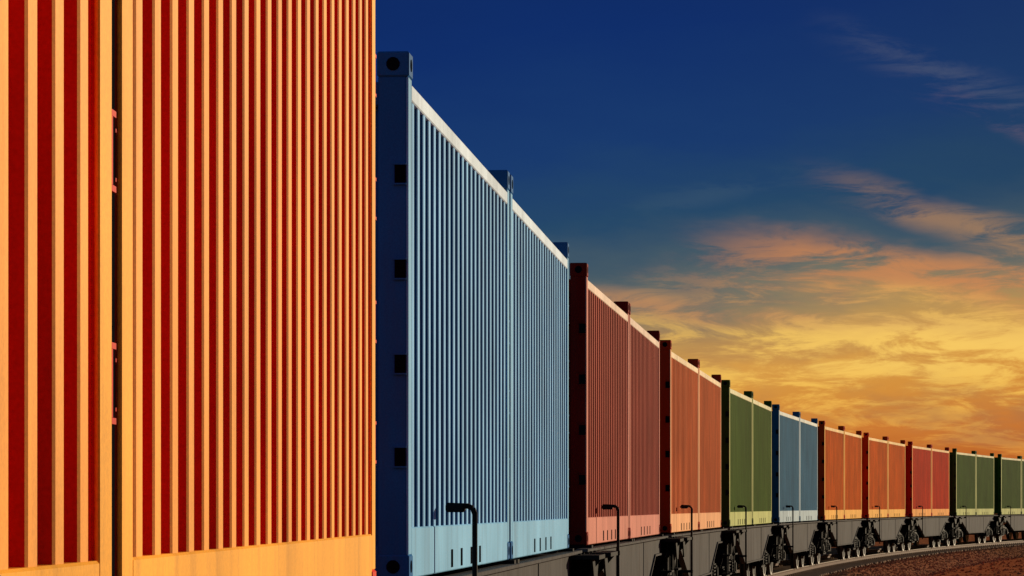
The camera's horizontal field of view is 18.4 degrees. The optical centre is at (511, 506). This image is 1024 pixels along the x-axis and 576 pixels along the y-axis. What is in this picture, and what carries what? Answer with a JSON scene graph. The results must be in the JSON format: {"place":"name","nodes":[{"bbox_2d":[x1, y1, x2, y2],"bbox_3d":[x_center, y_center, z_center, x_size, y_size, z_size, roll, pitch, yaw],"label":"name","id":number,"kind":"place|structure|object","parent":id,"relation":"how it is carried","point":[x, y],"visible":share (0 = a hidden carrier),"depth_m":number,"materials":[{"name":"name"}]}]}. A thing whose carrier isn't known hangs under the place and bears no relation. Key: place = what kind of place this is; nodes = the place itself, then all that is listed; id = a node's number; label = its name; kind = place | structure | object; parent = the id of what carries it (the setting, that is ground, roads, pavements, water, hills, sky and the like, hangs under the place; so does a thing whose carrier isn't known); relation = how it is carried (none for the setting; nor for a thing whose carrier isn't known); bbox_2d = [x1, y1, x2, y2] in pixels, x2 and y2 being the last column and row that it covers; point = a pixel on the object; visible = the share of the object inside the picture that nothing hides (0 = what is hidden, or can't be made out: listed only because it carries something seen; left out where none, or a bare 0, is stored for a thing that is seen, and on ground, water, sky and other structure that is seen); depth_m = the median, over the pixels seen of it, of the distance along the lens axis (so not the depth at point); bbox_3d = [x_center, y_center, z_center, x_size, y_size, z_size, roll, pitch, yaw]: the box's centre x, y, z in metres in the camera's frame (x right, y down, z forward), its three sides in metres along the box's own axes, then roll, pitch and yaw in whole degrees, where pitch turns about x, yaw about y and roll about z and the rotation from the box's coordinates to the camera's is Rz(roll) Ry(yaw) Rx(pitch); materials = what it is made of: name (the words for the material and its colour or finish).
{"place":"outdoors","nodes":[
{"label":"outdoors","id":0,"kind":"place"},
{"bbox_2d":[375,0,1023,458],"label":"sky","id":1,"kind":"structure","parent":0,"point":[818,205],"materials":[{"name":"blue"}]},
{"bbox_2d":[786,515,1023,575],"bbox_3d":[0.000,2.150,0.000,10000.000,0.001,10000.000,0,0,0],"label":"ground","id":2,"kind":"structure","parent":0,"point":[923,541],"depth_m":112.79,"materials":[{"name":"brown gravel"}]},
{"bbox_2d":[824,546,1023,575],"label":"ballast bed","id":3,"kind":"object","parent":2,"relation":"on","point":[948,563],"visible":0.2,"depth_m":111.67,"materials":[{"name":"brown gravel"}]},
{"bbox_2d":[730,538,1023,575],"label":"railway track","id":4,"kind":"structure","parent":3,"relation":"on","point":[828,562],"depth_m":106.88,"materials":[{"name":"grey metal"}]},
{"bbox_2d":[376,503,604,575],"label":"freight wagon","id":5,"kind":"object","parent":4,"relation":"on","point":[568,562],"visible":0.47,"depth_m":24.36,"materials":[{"name":"grey paint"}]},
{"bbox_2d":[374,51,509,575],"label":"shipping container","id":6,"kind":"object","parent":5,"relation":"on","point":[442,343],"visible":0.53,"depth_m":17.82,"materials":[{"name":"blue metal"}]},
{"bbox_2d":[509,174,568,558],"bbox_3d":[-0.962,-0.996,25.743,2.453,2.750,6.107,0,0,5],"label":"shipping container","id":7,"kind":"object","parent":5,"relation":"on","point":[539,391],"visible":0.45,"depth_m":25.17,"materials":[{"name":"blue metal"}]},
{"bbox_2d":[557,504,683,575],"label":"freight wagon","id":8,"kind":"object","parent":4,"relation":"on","point":[644,556],"visible":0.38,"depth_m":37.55,"materials":[{"name":"grey paint"}]},
{"bbox_2d":[568,263,628,544],"bbox_3d":[-0.168,-0.996,33.997,2.453,2.750,6.107,0,0,6],"label":"shipping container","id":9,"kind":"object","parent":8,"relation":"on","point":[598,398],"visible":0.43,"depth_m":32.17,"materials":[{"name":"red metal"}]},
{"bbox_2d":[628,303,659,538],"bbox_3d":[0.476,-0.996,40.093,2.453,2.750,6.107,0,0,6],"label":"shipping container","id":10,"kind":"object","parent":8,"relation":"on","point":[644,432],"visible":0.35,"depth_m":39.76,"materials":[{"name":"red metal"}]},
{"bbox_2d":[650,505,738,575],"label":"freight wagon","id":11,"kind":"object","parent":4,"relation":"on","point":[701,552],"visible":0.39,"depth_m":51.83,"materials":[{"name":"grey paint"}]},
{"bbox_2d":[660,340,698,532],"bbox_3d":[1.429,-0.996,48.332,2.453,2.750,6.107,0,0,7],"label":"shipping container","id":12,"kind":"object","parent":11,"relation":"on","point":[679,431],"visible":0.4,"depth_m":46.94,"materials":[{"name":"metal"}]},
{"bbox_2d":[698,360,720,529],"bbox_3d":[2.195,-0.996,54.414,2.453,2.750,6.107,0,0,7],"label":"shipping container","id":13,"kind":"object","parent":11,"relation":"on","point":[709,452],"visible":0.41,"depth_m":54.06,"materials":[{"name":"metal"}]},
{"bbox_2d":[677,505,785,575],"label":"freight wagon","id":14,"kind":"object","parent":4,"relation":"on","point":[751,549],"visible":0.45,"depth_m":66.08,"materials":[{"name":"grey paint"}]},
{"bbox_2d":[721,380,751,525],"bbox_3d":[3.320,-0.996,62.633,2.453,2.750,6.107,0,0,8],"label":"shipping container","id":15,"kind":"object","parent":14,"relation":"on","point":[736,448],"visible":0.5,"depth_m":61.01,"materials":[{"name":"green metal"}]},
{"bbox_2d":[752,391,771,523],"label":"shipping container","id":16,"kind":"object","parent":14,"relation":"on","point":[761,463],"visible":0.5,"depth_m":68.31,"materials":[{"name":"green metal"}]},
{"bbox_2d":[737,505,829,575],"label":"freight wagon","id":17,"kind":"object","parent":4,"relation":"on","point":[798,541],"visible":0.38,"depth_m":79.99,"materials":[{"name":"grey paint"}]},
{"bbox_2d":[772,404,799,521],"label":"shipping container","id":18,"kind":"object","parent":17,"relation":"on","point":[785,459],"visible":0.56,"depth_m":75.71,"materials":[{"name":"blue metal"}]},
{"bbox_2d":[800,412,817,520],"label":"shipping container","id":19,"kind":"object","parent":17,"relation":"on","point":[808,470],"visible":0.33,"depth_m":82.60,"materials":[{"name":"blue metal"}]},
{"bbox_2d":[788,505,872,565],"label":"freight wagon","id":20,"kind":"object","parent":4,"relation":"on","point":[844,537],"visible":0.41,"depth_m":94.34,"materials":[{"name":"grey paint"}]},
{"bbox_2d":[817,421,843,519],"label":"shipping container","id":21,"kind":"object","parent":20,"relation":"on","point":[830,466],"visible":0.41,"depth_m":89.67,"materials":[{"name":"metal"}]},
{"bbox_2d":[844,426,861,518],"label":"shipping container","id":22,"kind":"object","parent":20,"relation":"on","point":[852,476],"visible":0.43,"depth_m":96.67,"materials":[{"name":"orange metal"}]},
{"bbox_2d":[818,506,914,556],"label":"freight wagon","id":23,"kind":"object","parent":4,"relation":"on","point":[889,532],"visible":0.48,"depth_m":108.55,"materials":[{"name":"grey paint"}]},
{"bbox_2d":[862,433,887,517],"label":"shipping container","id":24,"kind":"object","parent":23,"relation":"on","point":[874,472],"visible":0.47,"depth_m":103.82,"materials":[{"name":"metal"}]},
{"bbox_2d":[888,437,904,516],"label":"shipping container","id":25,"kind":"object","parent":23,"relation":"on","point":[896,479],"visible":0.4,"depth_m":111.00,"materials":[{"name":"metal"}]},
{"bbox_2d":[862,506,957,550],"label":"freight wagon","id":26,"kind":"object","parent":4,"relation":"on","point":[934,530],"visible":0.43,"depth_m":122.37,"materials":[{"name":"grey paint"}]},
{"bbox_2d":[905,441,931,515],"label":"shipping container","id":27,"kind":"object","parent":26,"relation":"on","point":[918,476],"visible":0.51,"depth_m":118.03,"materials":[{"name":"red metal"}]},
{"bbox_2d":[931,447,948,515],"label":"shipping container","id":28,"kind":"object","parent":26,"relation":"on","point":[940,482],"visible":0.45,"depth_m":124.98,"materials":[{"name":"red metal"}]},
{"bbox_2d":[905,506,1002,546],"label":"freight wagon","id":29,"kind":"object","parent":4,"relation":"on","point":[978,528],"visible":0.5,"depth_m":136.17,"materials":[{"name":"grey paint"}]},
{"bbox_2d":[949,448,975,514],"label":"shipping container","id":30,"kind":"object","parent":29,"relation":"on","point":[962,479],"visible":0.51,"depth_m":131.97,"materials":[{"name":"green metal"}]},
{"bbox_2d":[976,451,993,514],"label":"shipping container","id":31,"kind":"object","parent":29,"relation":"on","point":[984,485],"visible":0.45,"depth_m":138.61,"materials":[{"name":"green metal"}]},
{"bbox_2d":[956,506,1023,542],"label":"freight wagon","id":32,"kind":"object","parent":4,"relation":"on","point":[1015,523],"visible":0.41,"depth_m":146.06,"materials":[{"name":"grey paint"}]},
{"bbox_2d":[994,454,1020,513],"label":"shipping container","id":33,"kind":"object","parent":32,"relation":"on","point":[1007,481],"visible":0.46,"depth_m":145.79,"materials":[{"name":"green metal"}]},
{"bbox_2d":[1021,456,1023,513],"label":"shipping container","id":34,"kind":"object","parent":32,"relation":"on","point":[1022,486],"visible":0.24,"depth_m":150.14,"materials":[{"name":"green metal"}]},
{"bbox_2d":[994,514,1023,539],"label":"freight wagon","id":35,"kind":"object","parent":4,"relation":"on","point":[1009,535],"visible":0.16,"depth_m":159.73,"materials":[{"name":"grey paint"}]},
{"bbox_3d":[-2.047,0.829,6.698,3.020,1.698,14.406,0,0,3],"label":"freight wagon","id":36,"kind":"object","parent":4,"relation":"on","visible":0},
{"bbox_2d":[0,0,115,575],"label":"shipping container","id":37,"kind":"object","parent":36,"relation":"on","point":[57,286],"visible":1,"depth_m":6.03,"materials":[{"name":"metal"}]},
{"bbox_2d":[115,0,375,575],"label":"shipping container","id":38,"kind":"object","parent":36,"relation":"on","point":[245,301],"visible":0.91,"depth_m":8.77,"materials":[{"name":"metal"}]},
{"bbox_2d":[925,556,1023,575],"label":"ground pebbles","id":39,"kind":"object","parent":2,"relation":"on","point":[993,563],"visible":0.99,"depth_m":106.15,"materials":[{"name":"brown gravel"}]}
]}

